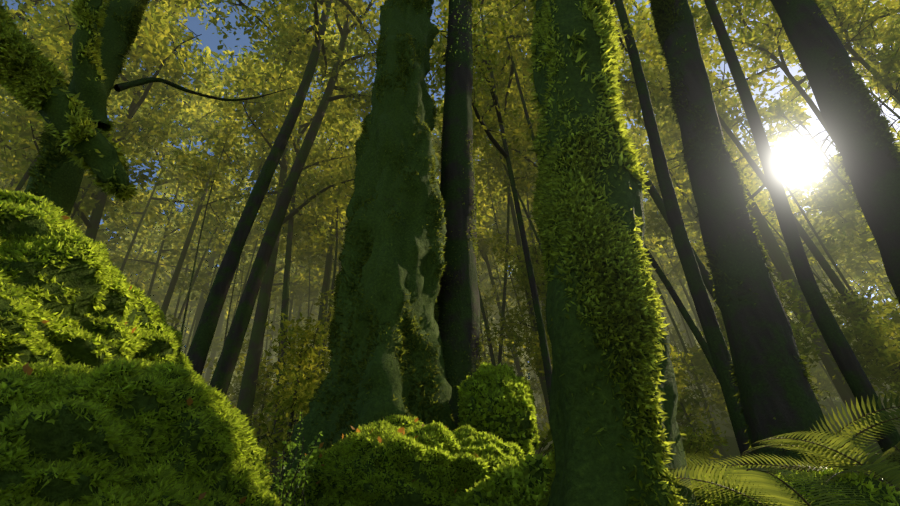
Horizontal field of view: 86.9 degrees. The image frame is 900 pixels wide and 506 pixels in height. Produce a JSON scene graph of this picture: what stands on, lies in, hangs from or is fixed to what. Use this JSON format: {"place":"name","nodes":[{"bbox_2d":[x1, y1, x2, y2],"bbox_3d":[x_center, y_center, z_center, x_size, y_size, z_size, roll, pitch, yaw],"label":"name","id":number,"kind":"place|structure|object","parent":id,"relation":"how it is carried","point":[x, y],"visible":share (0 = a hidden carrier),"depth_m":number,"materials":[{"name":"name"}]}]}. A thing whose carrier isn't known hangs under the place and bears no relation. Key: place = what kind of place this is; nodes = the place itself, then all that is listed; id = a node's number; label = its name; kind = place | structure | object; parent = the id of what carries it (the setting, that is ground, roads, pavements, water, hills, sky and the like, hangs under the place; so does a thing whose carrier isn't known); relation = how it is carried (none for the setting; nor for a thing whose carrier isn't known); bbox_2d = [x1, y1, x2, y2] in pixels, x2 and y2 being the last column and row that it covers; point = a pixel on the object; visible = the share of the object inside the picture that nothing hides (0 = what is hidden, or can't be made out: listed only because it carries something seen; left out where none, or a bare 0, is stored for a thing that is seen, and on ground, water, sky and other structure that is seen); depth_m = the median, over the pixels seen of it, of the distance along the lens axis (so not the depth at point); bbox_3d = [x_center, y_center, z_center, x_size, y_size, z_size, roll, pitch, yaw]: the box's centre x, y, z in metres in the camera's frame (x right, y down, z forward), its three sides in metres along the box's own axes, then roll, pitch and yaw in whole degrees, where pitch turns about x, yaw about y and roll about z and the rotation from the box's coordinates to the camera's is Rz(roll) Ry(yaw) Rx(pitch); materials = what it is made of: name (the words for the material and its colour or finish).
{"place":"outdoors","nodes":[
{"label":"outdoors","id":0,"kind":"place"},
{"bbox_2d":[263,411,322,505],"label":"shrub","id":1,"kind":"object","parent":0,"point":[301,465],"depth_m":1.99,"materials":[{"name":"green plant"}]},
{"bbox_2d":[2,0,899,374],"label":"sky","id":2,"kind":"structure","parent":0,"point":[796,165],"materials":[{"name":"blue"}]},
{"bbox_2d":[534,393,899,505],"bbox_3d":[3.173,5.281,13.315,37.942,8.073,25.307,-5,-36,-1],"label":"fern","id":3,"kind":"object","parent":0,"point":[756,477],"depth_m":2.08,"materials":[{"name":"green plant"}]},
{"bbox_2d":[536,384,899,472],"bbox_3d":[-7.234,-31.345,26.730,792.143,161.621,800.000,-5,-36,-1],"label":"shrub","id":4,"kind":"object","parent":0,"point":[733,451],"depth_m":25.41,"materials":[{"name":"green plant"}]},
{"bbox_2d":[24,0,143,215],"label":"tree","id":5,"kind":"object","parent":4,"relation":"on","point":[65,185],"visible":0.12,"depth_m":7.73,"materials":[{"name":"green plant"}]},
{"bbox_2d":[0,32,128,193],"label":"tree limb","id":6,"kind":"object","parent":5,"relation":"attached to","point":[54,109],"visible":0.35,"depth_m":6.43,"materials":[{"name":"green plant"}]},
{"bbox_2d":[72,0,110,131],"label":"tree limb","id":7,"kind":"object","parent":5,"relation":"attached to","point":[93,94],"visible":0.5,"depth_m":7.66,"materials":[{"name":"green plant"}]},
{"bbox_2d":[114,77,293,101],"bbox_3d":[-5.152,-3.677,10.654,0.225,3.579,3.363,-29,-42,28],"label":"tree branch","id":8,"kind":"object","parent":5,"relation":"attached to","point":[119,87],"visible":1,"depth_m":9.53,"materials":[{"name":"brown plant"}]},
{"bbox_2d":[0,0,701,505],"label":"moss","id":9,"kind":"object","parent":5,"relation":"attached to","point":[26,70],"visible":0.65,"depth_m":2.42,"materials":[{"name":"green plant"}]},
{"bbox_2d":[0,365,267,505],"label":"mossy mound rock","id":10,"kind":"object","parent":4,"relation":"on","point":[60,436],"visible":0.19,"depth_m":1.24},
{"bbox_2d":[0,195,183,367],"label":"mossy boulder","id":11,"kind":"object","parent":10,"relation":"on","point":[78,272],"visible":0.25,"depth_m":1.93,"materials":[{"name":"green plant"}]},
{"bbox_2d":[186,0,332,375],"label":"tree","id":12,"kind":"object","parent":4,"relation":"on","point":[198,350],"visible":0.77,"depth_m":10.03,"materials":[{"name":"brown plant"}]},
{"bbox_2d":[23,215,498,503],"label":"fallen leaf litter","id":13,"kind":"object","parent":4,"relation":"on","point":[27,368],"visible":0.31,"depth_m":2.13,"materials":[{"name":"brown plant"}]},
{"bbox_2d":[210,3,354,395],"bbox_3d":[-4.715,-5.499,16.790,3.750,28.039,0.584,8,-38,-18],"label":"tree","id":14,"kind":"object","parent":4,"relation":"on","point":[226,364],"visible":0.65,"depth_m":12.23,"materials":[{"name":"brown plant"}]},
{"bbox_2d":[271,0,456,490],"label":"mossy tree","id":15,"kind":"object","parent":4,"relation":"on","point":[396,269],"visible":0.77,"depth_m":5.15,"materials":[{"name":"green plant"}]},
{"bbox_2d":[285,419,521,505],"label":"mossy rock mound","id":16,"kind":"object","parent":4,"relation":"on","point":[412,499],"visible":0.12,"depth_m":2.60,"materials":[{"name":"green plant"}]},
{"bbox_2d":[0,0,899,489],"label":"forest","id":17,"kind":"object","parent":4,"relation":"on","point":[256,68],"depth_m":18.86,"materials":[{"name":"green plant"}]},
{"bbox_2d":[0,188,899,505],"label":"mossy rocks","id":18,"kind":"object","parent":4,"relation":"on","point":[56,382],"visible":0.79,"depth_m":1.84,"materials":[{"name":"green plant"}]},
{"bbox_2d":[437,0,480,427],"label":"twin tree","id":19,"kind":"object","parent":4,"relation":"on","point":[457,126],"visible":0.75,"depth_m":6.33,"materials":[{"name":"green plant"}]},
{"bbox_2d":[425,0,492,93],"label":"leaves","id":20,"kind":"object","parent":19,"relation":"attached to","point":[462,28],"visible":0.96,"depth_m":7.79,"materials":[{"name":"green plant"}]},
{"bbox_2d":[22,0,899,472],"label":"moss fronds","id":21,"kind":"object","parent":4,"relation":"on","point":[662,22],"visible":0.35,"depth_m":5.64,"materials":[{"name":"green plant"}]},
{"bbox_2d":[461,367,535,454],"bbox_3d":[0.415,1.470,4.161,0.668,0.994,0.670,-5,-36,-1],"label":"rock","id":22,"kind":"object","parent":4,"relation":"on","point":[525,422],"visible":0.12,"depth_m":3.90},
{"bbox_2d":[463,457,552,505],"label":"moss","id":23,"kind":"object","parent":4,"relation":"on","point":[539,473],"visible":0.21,"depth_m":2.48,"materials":[{"name":"green plant"}]},
{"bbox_2d":[533,0,697,505],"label":"tree trunk","id":24,"kind":"object","parent":4,"relation":"on","point":[591,470],"visible":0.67,"depth_m":1.93,"materials":[{"name":"green plant"}]},
{"bbox_2d":[614,0,754,463],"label":"thin tree","id":25,"kind":"object","parent":4,"relation":"on","point":[717,346],"visible":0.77,"depth_m":7.92,"materials":[{"name":"brown plant"}]},
{"bbox_2d":[655,0,843,473],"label":"dark tree","id":26,"kind":"object","parent":4,"relation":"on","point":[772,381],"visible":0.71,"depth_m":4.91,"materials":[{"name":"brown plant"}]},
{"bbox_2d":[693,474,899,505],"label":"mossy fern rocks","id":27,"kind":"object","parent":4,"relation":"on","point":[867,479],"visible":0.15,"depth_m":1.81,"materials":[{"name":"fern leaves"}]},
{"bbox_2d":[704,0,899,469],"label":"curved tree","id":28,"kind":"object","parent":4,"relation":"on","point":[850,367],"visible":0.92,"depth_m":7.81,"materials":[{"name":"brown plant"}]},
{"bbox_2d":[823,413,838,425],"bbox_3d":[19.431,8.772,24.666,1.289,0.889,1.098,-16,-37,13],"label":"rock lump","id":29,"kind":"object","parent":4,"relation":"on","point":[828,418],"visible":0.17,"depth_m":24.28,"materials":[{"name":"green plant"}]},
{"bbox_2d":[770,0,899,304],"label":"tree","id":30,"kind":"object","parent":4,"relation":"on","point":[871,167],"visible":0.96,"depth_m":5.62,"materials":[{"name":"brown plant"}]},
{"bbox_2d":[852,446,885,462],"bbox_3d":[12.909,6.334,14.501,1.610,0.786,1.149,-5,-36,-1],"label":"fern","id":31,"kind":"object","parent":4,"relation":"on","point":[876,449],"visible":0.06,"depth_m":14.23,"materials":[{"name":"green plant"}]},
{"bbox_2d":[851,460,896,485],"bbox_3d":[10.622,5.583,11.742,2.013,0.868,1.582,-5,-36,-1],"label":"rock lump","id":32,"kind":"object","parent":4,"relation":"on","point":[864,463],"visible":0.02,"depth_m":11.59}
]}

